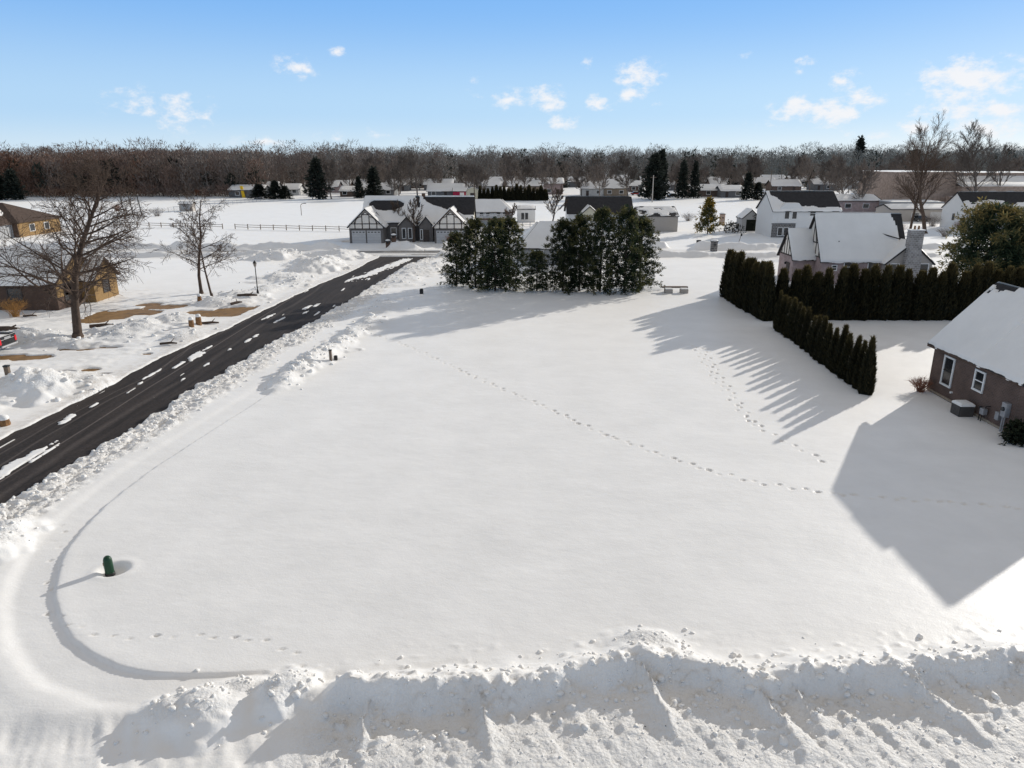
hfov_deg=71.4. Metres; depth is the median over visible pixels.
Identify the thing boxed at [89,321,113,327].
fallen log
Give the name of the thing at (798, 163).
bare tree
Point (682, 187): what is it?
conifer
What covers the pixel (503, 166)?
bare tree
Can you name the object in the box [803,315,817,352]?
arborvitae
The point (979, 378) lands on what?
window
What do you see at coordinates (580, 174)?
bare tree
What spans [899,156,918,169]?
bare tree
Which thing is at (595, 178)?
bare tree
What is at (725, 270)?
arborvitae
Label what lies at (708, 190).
distant house
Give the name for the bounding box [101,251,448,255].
cross street
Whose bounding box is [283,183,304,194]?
distant house
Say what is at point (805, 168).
bare tree
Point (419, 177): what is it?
bare tree
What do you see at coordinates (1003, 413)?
electric meter
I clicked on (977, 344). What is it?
brick house
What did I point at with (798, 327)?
arborvitae
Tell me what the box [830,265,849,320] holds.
arborvitae
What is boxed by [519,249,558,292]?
evergreen tree
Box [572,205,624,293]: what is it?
evergreen tree
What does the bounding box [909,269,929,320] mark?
arborvitae
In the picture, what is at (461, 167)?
bare tree
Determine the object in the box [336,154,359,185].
bare tree
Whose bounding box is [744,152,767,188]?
bare tree
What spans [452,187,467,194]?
red shed
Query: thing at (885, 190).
school building
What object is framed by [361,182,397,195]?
distant house
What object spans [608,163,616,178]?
bare tree
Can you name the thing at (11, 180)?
conifer
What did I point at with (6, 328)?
fallen log
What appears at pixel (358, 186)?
conifer
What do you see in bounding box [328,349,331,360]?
utility stake
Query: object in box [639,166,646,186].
bare tree
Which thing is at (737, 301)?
arborvitae
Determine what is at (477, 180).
bare tree
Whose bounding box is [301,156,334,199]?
conifer
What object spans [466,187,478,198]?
barn shed
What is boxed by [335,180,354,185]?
distant house
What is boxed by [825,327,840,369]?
arborvitae
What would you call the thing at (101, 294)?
gable house
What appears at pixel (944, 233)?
shrub
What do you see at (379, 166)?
bare tree
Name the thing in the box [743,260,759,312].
arborvitae
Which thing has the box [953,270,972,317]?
arborvitae
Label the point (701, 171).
bare tree
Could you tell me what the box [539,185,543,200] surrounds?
arborvitae
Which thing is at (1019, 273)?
arborvitae
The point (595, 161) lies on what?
bare tree
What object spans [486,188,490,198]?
arborvitae
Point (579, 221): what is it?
evergreen tree
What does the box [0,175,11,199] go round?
conifer
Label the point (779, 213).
white house
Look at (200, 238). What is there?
bare tree
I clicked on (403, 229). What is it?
window
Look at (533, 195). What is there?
arborvitae
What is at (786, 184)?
distant house
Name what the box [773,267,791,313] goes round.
arborvitae
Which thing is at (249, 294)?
fallen log
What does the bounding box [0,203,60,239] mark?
hip house
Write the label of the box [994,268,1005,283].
arborvitae
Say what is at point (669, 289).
picnic bench
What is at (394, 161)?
bare tree
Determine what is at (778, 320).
arborvitae
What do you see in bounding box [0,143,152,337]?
bare tree
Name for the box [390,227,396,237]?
window
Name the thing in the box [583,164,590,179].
bare tree
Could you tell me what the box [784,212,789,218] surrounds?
window
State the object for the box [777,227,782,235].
window
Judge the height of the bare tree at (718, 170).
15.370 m
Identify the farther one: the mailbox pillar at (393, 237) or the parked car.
the parked car
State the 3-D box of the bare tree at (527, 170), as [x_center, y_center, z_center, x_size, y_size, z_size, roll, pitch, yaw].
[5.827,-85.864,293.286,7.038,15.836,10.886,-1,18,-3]
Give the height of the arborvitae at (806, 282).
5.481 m
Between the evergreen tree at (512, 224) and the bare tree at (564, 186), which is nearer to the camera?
the evergreen tree at (512, 224)
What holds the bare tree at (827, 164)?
on the snow ground at (466, 478)
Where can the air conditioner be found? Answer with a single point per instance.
(962, 408)
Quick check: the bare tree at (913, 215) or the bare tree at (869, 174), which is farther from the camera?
the bare tree at (869, 174)
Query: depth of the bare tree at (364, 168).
322.00 m
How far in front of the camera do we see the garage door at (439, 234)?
124.00 m
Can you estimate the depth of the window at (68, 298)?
70.42 m
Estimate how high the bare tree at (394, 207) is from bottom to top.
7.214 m
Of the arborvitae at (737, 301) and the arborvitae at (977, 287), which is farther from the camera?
the arborvitae at (737, 301)
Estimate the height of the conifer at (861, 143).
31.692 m
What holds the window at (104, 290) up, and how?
in the gable house at (101, 294)
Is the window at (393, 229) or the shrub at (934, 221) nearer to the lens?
the window at (393, 229)
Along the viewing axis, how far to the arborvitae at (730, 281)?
73.09 m
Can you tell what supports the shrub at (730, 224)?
on the snow ground at (466, 478)
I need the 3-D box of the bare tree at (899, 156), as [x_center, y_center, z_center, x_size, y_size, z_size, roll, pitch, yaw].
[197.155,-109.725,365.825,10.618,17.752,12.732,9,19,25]
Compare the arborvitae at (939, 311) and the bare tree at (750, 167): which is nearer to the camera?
the arborvitae at (939, 311)
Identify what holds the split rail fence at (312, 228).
on the snow ground at (466, 478)
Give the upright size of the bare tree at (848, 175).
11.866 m
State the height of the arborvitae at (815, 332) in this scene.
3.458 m
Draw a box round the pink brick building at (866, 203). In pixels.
[835,194,880,211]
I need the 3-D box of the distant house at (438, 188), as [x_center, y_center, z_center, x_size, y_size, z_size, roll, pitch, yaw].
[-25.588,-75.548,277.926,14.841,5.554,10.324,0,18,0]
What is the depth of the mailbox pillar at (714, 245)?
114.36 m
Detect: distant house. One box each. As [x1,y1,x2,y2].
[228,184,269,197]
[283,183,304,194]
[314,180,342,192]
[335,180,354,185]
[338,186,361,196]
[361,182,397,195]
[386,179,410,190]
[412,178,423,187]
[422,179,454,189]
[426,183,465,195]
[467,180,502,191]
[489,177,511,186]
[507,180,540,191]
[542,177,564,193]
[566,176,583,186]
[579,181,603,195]
[601,179,628,195]
[628,180,644,191]
[661,179,677,189]
[686,184,723,196]
[705,178,731,184]
[716,185,741,197]
[752,177,775,188]
[761,175,785,178]
[764,179,802,190]
[785,176,806,184]
[805,179,841,189]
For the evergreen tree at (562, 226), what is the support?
on the snow ground at (466, 478)
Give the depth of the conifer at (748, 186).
255.84 m
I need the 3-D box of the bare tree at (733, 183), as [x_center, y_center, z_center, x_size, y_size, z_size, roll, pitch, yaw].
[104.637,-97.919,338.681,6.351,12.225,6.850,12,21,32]
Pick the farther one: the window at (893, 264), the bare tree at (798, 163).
the bare tree at (798, 163)
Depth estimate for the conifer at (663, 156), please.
258.85 m
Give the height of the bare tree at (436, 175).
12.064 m
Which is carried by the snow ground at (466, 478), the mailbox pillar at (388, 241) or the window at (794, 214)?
the mailbox pillar at (388, 241)
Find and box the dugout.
[178,201,195,210]
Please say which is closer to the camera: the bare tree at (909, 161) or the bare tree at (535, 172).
the bare tree at (909, 161)
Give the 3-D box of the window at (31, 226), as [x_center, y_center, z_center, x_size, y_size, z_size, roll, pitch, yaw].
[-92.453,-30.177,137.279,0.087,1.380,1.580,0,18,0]
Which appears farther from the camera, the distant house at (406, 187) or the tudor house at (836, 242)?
the distant house at (406, 187)
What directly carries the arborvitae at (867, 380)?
on the snow ground at (466, 478)
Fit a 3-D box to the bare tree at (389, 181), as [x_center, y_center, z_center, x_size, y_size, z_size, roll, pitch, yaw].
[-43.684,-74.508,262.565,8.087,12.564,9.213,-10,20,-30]
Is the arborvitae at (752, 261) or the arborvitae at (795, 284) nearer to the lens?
the arborvitae at (795, 284)
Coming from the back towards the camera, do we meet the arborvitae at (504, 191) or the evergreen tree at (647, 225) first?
the arborvitae at (504, 191)
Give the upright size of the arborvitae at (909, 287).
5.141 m
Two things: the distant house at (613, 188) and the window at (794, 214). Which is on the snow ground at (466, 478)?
the distant house at (613, 188)
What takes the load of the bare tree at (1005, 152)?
on the snow ground at (466, 478)
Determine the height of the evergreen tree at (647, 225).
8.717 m
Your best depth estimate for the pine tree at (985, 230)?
82.59 m
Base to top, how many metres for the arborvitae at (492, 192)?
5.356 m
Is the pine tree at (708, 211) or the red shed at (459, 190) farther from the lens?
the red shed at (459, 190)
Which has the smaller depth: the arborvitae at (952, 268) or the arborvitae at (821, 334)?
the arborvitae at (821, 334)
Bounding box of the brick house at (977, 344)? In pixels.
[927,282,1023,431]
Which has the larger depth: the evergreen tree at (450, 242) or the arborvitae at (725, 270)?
the evergreen tree at (450, 242)
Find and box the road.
[0,257,427,503]
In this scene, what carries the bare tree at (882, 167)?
on the snow ground at (466, 478)
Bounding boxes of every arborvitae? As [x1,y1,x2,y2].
[478,185,481,198]
[482,189,485,198]
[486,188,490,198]
[490,186,493,198]
[493,185,497,198]
[498,186,502,199]
[502,186,505,200]
[505,188,510,200]
[510,188,514,200]
[514,183,519,200]
[519,185,522,200]
[522,188,527,200]
[526,185,531,200]
[531,188,534,200]
[534,189,539,200]
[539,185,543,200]
[543,189,548,200]
[718,248,734,297]
[723,250,736,298]
[725,251,738,301]
[729,250,745,304]
[732,260,744,304]
[734,256,750,308]
[740,256,757,310]
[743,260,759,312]
[749,259,765,315]
[752,261,766,317]
[756,260,777,320]
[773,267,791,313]
[773,290,782,328]
[774,294,788,332]
[779,297,792,334]
[783,297,798,338]
[789,268,803,304]
[789,302,802,340]
[792,306,806,345]
[798,263,814,312]
[798,306,811,348]
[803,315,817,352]
[806,271,825,320]
[808,315,822,356]
[812,316,828,360]
[817,323,833,364]
[823,266,835,319]
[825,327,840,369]
[829,324,849,374]
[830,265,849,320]
[835,332,854,378]
[842,334,862,384]
[844,262,860,320]
[850,339,867,389]
[853,267,872,320]
[857,335,877,395]
[867,263,881,319]
[874,263,893,320]
[887,263,908,320]
[900,267,914,319]
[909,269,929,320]
[923,266,939,320]
[931,270,950,320]
[943,261,959,320]
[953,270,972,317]
[969,262,983,304]
[982,260,995,292]
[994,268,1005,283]
[1003,265,1016,285]
[1015,265,1023,287]
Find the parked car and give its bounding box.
[914,215,928,221]
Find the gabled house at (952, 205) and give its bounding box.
[939,191,1023,229]
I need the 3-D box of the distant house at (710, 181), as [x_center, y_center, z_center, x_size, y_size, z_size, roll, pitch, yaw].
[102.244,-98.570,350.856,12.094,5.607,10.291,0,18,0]
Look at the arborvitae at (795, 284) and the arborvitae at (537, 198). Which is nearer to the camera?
the arborvitae at (795, 284)
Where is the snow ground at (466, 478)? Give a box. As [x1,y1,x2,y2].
[0,164,1023,767]
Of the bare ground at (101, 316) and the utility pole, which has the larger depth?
the utility pole
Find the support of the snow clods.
on the snow ground at (466, 478)
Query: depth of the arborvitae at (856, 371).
45.17 m
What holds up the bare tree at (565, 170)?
on the snow ground at (466, 478)
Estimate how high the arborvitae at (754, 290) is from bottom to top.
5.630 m
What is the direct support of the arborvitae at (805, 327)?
on the snow ground at (466, 478)
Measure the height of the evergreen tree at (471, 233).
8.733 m
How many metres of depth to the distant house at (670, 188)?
338.07 m
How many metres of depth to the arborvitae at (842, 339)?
48.22 m
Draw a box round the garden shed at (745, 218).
[736,208,756,230]
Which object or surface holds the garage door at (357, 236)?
in the timbered house at (376, 219)
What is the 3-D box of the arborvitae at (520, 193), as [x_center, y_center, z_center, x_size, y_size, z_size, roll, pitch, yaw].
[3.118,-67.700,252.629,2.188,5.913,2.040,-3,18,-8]
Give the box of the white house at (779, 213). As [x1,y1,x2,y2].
[755,190,842,236]
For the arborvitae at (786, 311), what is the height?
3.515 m
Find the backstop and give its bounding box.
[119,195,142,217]
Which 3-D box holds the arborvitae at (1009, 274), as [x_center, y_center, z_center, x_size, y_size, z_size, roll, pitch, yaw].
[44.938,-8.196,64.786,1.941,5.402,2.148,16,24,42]
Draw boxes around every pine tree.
[693,196,724,233]
[935,196,1023,279]
[984,210,1023,265]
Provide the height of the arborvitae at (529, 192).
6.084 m
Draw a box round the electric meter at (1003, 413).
[994,402,1011,431]
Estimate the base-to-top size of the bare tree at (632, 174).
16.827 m
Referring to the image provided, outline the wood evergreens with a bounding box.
[3,147,1017,195]
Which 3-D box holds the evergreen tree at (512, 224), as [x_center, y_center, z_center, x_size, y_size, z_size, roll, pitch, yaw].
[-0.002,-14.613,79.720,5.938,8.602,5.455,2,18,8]
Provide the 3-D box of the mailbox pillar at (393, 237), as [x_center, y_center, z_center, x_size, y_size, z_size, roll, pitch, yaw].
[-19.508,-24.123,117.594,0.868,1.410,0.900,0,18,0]
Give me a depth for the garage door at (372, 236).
124.07 m
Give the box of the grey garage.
[633,206,678,231]
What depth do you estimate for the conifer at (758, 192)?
256.40 m
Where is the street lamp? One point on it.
(255, 263)
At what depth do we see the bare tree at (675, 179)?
272.15 m
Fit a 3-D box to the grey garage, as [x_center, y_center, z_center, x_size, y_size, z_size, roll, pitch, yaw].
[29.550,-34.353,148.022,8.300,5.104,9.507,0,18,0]
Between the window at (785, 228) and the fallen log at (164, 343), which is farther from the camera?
the window at (785, 228)
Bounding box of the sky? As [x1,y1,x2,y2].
[0,0,1023,163]
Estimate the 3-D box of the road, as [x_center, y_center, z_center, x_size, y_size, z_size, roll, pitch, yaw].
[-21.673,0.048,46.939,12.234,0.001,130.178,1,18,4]
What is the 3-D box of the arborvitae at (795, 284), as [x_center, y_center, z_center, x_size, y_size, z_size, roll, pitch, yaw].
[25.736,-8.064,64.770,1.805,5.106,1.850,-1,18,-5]
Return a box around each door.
[352,231,365,242]
[367,231,380,242]
[423,230,428,241]
[436,231,449,242]
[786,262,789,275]
[929,212,941,221]
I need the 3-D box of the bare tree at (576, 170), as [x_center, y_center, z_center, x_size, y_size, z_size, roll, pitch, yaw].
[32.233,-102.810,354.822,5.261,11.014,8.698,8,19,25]
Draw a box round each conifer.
[0,168,32,199]
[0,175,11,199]
[247,183,269,198]
[265,180,282,198]
[279,185,294,198]
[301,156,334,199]
[350,176,365,197]
[364,166,384,195]
[637,150,668,199]
[651,147,670,198]
[672,158,690,198]
[688,160,703,198]
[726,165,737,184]
[737,171,755,199]
[750,182,764,199]
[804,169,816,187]
[851,135,867,174]
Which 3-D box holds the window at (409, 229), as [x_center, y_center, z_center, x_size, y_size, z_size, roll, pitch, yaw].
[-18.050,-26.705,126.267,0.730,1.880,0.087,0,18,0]
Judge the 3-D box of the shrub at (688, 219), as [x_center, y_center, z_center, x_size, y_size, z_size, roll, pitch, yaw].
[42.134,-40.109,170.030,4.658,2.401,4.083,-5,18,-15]
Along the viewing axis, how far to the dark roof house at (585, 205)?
151.78 m
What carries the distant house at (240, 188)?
on the snow ground at (466, 478)
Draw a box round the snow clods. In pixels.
[0,241,1023,767]
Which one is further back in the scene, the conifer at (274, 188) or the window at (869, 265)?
the conifer at (274, 188)
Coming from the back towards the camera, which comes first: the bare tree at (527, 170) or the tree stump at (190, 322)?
the bare tree at (527, 170)
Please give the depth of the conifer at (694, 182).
266.26 m
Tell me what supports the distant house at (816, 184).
on the snow ground at (466, 478)
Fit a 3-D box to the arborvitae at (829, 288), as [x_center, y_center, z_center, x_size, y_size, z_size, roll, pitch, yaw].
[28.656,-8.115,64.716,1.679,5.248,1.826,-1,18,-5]
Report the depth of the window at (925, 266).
82.10 m
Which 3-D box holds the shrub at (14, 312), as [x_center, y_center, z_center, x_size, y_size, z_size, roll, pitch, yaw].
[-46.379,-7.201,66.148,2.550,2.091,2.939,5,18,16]
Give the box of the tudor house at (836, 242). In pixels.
[777,213,935,283]
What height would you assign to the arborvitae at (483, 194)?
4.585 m
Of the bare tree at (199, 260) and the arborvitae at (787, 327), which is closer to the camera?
the arborvitae at (787, 327)
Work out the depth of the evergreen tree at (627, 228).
76.51 m
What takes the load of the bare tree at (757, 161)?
on the snow ground at (466, 478)
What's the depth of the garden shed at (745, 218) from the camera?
145.42 m
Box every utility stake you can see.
[2,365,10,375]
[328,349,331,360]
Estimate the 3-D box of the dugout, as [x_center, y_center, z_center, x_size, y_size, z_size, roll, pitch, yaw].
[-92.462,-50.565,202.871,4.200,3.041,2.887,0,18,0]
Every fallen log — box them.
[0,324,20,330]
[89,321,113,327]
[159,340,176,344]
[202,318,218,323]
[230,299,241,304]
[237,292,256,295]
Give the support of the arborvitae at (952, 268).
on the snow ground at (466, 478)
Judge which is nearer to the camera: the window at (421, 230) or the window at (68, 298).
the window at (68, 298)
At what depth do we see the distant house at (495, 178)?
378.31 m
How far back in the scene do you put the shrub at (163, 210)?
184.69 m
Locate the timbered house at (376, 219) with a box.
[347,193,476,242]
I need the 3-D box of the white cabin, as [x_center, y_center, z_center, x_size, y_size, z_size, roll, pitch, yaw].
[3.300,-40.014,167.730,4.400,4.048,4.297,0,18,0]
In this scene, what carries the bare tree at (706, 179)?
on the snow ground at (466, 478)
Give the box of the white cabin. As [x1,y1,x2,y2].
[517,205,535,221]
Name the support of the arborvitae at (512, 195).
on the snow ground at (466, 478)
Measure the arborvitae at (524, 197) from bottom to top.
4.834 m
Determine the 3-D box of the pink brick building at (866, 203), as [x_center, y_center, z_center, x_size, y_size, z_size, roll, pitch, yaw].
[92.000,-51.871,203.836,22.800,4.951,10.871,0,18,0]
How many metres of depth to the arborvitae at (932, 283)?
64.20 m
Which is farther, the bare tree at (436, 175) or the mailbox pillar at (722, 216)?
the bare tree at (436, 175)
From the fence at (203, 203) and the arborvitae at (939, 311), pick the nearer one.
the arborvitae at (939, 311)
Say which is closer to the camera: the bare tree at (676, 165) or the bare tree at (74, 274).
the bare tree at (74, 274)
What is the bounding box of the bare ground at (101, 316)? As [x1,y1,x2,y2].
[0,303,258,370]
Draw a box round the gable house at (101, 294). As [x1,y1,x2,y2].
[0,249,119,310]
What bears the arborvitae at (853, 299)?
on the snow ground at (466, 478)
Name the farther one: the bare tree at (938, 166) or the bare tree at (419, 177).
the bare tree at (938, 166)
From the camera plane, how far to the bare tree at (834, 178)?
204.39 m
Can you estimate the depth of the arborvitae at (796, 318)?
56.94 m
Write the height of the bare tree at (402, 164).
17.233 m
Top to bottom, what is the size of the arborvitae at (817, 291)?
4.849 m
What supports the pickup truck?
on the snow ground at (466, 478)
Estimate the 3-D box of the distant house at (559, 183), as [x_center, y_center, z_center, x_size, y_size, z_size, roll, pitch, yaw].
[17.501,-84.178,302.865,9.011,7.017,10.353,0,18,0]
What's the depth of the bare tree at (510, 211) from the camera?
153.08 m
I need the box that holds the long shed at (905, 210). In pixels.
[875,203,944,221]
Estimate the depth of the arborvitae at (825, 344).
50.51 m
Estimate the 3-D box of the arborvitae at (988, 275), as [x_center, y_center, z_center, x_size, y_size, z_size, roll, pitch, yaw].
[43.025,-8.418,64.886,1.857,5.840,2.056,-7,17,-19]
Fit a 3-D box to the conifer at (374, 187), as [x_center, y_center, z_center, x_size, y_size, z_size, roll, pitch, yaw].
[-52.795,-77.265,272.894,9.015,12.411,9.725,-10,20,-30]
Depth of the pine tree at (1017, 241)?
84.00 m
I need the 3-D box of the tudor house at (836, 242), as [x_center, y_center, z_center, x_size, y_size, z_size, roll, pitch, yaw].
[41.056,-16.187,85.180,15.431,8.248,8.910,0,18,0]
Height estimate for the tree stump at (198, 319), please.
1.160 m
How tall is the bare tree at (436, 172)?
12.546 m
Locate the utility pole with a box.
[650,175,655,201]
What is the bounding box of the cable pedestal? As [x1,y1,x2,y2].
[103,555,115,576]
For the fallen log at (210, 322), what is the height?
0.441 m
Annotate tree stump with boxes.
[0,414,10,426]
[188,317,193,326]
[195,314,201,325]
[197,294,201,300]
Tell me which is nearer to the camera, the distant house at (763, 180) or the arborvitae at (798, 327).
the arborvitae at (798, 327)
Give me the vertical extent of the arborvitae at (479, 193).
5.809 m
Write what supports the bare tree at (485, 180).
on the snow ground at (466, 478)
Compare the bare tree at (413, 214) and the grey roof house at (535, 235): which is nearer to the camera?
the grey roof house at (535, 235)
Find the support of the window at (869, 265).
in the tudor house at (836, 242)
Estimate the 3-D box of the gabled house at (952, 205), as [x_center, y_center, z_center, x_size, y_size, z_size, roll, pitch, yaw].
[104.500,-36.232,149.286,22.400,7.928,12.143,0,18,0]
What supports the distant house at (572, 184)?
on the snow ground at (466, 478)
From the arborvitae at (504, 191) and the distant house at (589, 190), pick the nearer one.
the arborvitae at (504, 191)
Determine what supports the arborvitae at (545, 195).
on the snow ground at (466, 478)
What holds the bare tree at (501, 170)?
on the snow ground at (466, 478)
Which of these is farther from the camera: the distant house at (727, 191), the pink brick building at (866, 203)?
the distant house at (727, 191)
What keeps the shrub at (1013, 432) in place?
on the snow ground at (466, 478)
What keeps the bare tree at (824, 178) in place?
on the snow ground at (466, 478)
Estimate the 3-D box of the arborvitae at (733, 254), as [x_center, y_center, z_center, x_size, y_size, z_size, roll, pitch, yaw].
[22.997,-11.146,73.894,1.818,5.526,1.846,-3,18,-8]
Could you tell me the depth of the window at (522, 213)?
165.86 m
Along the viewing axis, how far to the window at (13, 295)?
68.76 m
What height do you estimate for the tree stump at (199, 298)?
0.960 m
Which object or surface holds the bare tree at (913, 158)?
on the snow ground at (466, 478)
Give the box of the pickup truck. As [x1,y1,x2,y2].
[0,332,17,348]
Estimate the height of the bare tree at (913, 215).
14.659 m
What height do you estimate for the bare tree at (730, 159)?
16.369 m
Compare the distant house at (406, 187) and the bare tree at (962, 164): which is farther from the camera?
the distant house at (406, 187)
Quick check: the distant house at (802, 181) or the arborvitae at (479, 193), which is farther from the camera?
the distant house at (802, 181)
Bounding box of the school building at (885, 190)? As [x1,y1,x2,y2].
[857,170,1023,203]
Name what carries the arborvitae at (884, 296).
on the snow ground at (466, 478)
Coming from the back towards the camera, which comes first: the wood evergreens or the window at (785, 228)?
the wood evergreens
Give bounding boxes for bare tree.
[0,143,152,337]
[150,184,240,293]
[170,209,231,295]
[308,154,337,195]
[321,158,337,198]
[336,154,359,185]
[359,154,377,181]
[371,153,391,182]
[382,165,403,194]
[383,152,413,194]
[390,158,408,193]
[390,199,403,215]
[398,150,430,194]
[402,198,423,241]
[428,164,442,180]
[431,165,443,182]
[451,163,471,187]
[463,161,492,188]
[467,165,487,189]
[497,159,515,176]
[498,151,525,188]
[504,203,516,221]
[519,156,534,187]
[529,163,547,183]
[534,152,560,197]
[543,184,567,220]
[552,161,572,184]
[555,162,571,187]
[570,166,580,188]
[573,168,590,195]
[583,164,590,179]
[585,162,609,195]
[587,156,606,179]
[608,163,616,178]
[613,152,640,195]
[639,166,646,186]
[667,157,688,191]
[668,166,682,197]
[687,154,709,183]
[701,165,711,183]
[712,154,740,184]
[713,157,729,183]
[733,162,748,184]
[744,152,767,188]
[752,156,761,175]
[784,153,808,178]
[788,166,801,179]
[796,155,822,189]
[812,158,840,189]
[816,165,832,190]
[825,153,858,193]
[841,165,856,192]
[847,158,880,198]
[877,164,885,169]
[883,157,904,169]
[886,153,905,169]
[893,111,961,233]
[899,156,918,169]
[905,159,943,228]
[924,158,947,170]
[940,118,1014,190]
[952,153,974,170]
[986,142,1014,185]
[1006,155,1023,171]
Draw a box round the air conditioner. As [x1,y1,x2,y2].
[950,400,975,416]
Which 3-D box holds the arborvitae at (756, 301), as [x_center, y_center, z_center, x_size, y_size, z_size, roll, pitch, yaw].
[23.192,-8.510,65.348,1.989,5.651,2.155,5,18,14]
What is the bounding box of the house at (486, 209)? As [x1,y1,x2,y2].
[475,199,514,224]
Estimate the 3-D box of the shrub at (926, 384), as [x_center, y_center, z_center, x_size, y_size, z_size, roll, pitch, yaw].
[25.726,-0.085,45.123,1.727,1.186,1.716,0,18,0]
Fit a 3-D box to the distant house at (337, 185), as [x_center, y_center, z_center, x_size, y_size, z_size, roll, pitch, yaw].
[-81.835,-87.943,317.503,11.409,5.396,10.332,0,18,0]
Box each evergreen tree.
[437,229,473,286]
[446,216,493,290]
[469,217,520,291]
[489,215,531,290]
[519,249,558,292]
[540,217,587,294]
[552,211,602,294]
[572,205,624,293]
[600,204,652,295]
[622,214,665,291]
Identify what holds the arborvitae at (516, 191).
on the snow ground at (466, 478)
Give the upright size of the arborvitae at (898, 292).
5.500 m
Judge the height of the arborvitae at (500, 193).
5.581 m
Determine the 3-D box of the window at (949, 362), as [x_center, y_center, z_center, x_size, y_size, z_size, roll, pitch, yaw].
[26.454,-0.768,43.272,0.087,1.840,1.070,0,18,0]
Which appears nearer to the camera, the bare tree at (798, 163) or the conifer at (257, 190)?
the conifer at (257, 190)
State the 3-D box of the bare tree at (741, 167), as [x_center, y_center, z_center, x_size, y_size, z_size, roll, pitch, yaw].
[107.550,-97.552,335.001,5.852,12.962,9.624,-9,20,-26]
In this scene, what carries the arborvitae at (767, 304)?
on the snow ground at (466, 478)
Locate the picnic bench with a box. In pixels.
[661,286,687,292]
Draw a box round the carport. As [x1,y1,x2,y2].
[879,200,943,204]
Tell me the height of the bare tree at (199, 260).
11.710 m
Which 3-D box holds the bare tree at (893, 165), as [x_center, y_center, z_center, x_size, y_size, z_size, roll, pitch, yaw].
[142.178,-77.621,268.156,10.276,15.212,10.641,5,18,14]
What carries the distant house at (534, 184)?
on the snow ground at (466, 478)
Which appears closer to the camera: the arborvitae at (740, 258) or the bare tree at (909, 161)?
the arborvitae at (740, 258)
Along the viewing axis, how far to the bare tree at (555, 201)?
146.07 m
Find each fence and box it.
[107,222,340,230]
[138,197,263,214]
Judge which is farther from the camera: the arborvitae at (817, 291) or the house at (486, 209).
the house at (486, 209)
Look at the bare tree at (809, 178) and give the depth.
360.55 m
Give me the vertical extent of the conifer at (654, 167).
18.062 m
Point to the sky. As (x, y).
(520, 74)
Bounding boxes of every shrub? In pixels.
[0,297,28,316]
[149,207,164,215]
[681,212,695,220]
[723,219,745,232]
[907,376,932,392]
[928,215,942,226]
[936,227,955,236]
[999,418,1023,446]
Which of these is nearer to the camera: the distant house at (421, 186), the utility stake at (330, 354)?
the utility stake at (330, 354)
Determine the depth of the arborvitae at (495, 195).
251.80 m
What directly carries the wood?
on the snow ground at (466, 478)
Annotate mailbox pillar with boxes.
[385,239,390,247]
[391,234,396,241]
[710,239,718,250]
[719,213,724,224]
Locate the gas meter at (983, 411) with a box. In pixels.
[978,406,990,420]
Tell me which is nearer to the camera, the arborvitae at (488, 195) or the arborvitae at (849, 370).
the arborvitae at (849, 370)
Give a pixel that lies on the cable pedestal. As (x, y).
(108, 566)
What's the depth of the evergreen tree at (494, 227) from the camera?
77.73 m
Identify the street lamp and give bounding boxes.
[253,260,258,293]
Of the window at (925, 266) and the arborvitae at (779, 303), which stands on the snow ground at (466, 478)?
the arborvitae at (779, 303)
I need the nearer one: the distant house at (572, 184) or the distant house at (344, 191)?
the distant house at (344, 191)
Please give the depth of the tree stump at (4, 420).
39.29 m
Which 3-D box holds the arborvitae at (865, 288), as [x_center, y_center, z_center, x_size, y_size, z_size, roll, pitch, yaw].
[31.892,-8.055,64.666,1.803,5.143,2.014,-15,23,-39]
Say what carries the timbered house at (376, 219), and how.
on the snow ground at (466, 478)
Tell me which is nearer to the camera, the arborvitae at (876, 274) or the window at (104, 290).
the arborvitae at (876, 274)
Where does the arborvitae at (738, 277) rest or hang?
on the snow ground at (466, 478)
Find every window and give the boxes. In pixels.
[5,288,23,301]
[29,223,35,230]
[63,282,70,300]
[102,278,110,292]
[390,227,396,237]
[402,228,405,238]
[408,228,411,238]
[420,229,422,239]
[521,212,524,219]
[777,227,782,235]
[783,227,788,235]
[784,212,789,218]
[791,212,797,218]
[867,263,878,268]
[891,263,899,271]
[920,263,929,273]
[939,354,955,387]
[971,368,986,393]
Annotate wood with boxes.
[0,136,1023,197]
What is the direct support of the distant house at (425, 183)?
on the snow ground at (466, 478)
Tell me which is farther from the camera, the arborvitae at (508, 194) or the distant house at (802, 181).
the distant house at (802, 181)
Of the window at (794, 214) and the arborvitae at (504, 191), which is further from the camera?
the arborvitae at (504, 191)
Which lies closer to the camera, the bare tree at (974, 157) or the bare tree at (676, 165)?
the bare tree at (974, 157)
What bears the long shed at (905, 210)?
on the snow ground at (466, 478)
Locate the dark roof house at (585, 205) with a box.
[564,196,632,226]
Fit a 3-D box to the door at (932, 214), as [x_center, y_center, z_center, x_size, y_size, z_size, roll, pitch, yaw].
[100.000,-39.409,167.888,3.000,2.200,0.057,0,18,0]
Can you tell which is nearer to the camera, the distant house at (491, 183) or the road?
the road
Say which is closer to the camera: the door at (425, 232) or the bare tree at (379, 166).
the door at (425, 232)
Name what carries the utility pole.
on the snow ground at (466, 478)
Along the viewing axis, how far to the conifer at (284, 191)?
261.84 m
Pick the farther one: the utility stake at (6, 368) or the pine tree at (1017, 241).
the pine tree at (1017, 241)
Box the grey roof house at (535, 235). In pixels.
[519,221,599,264]

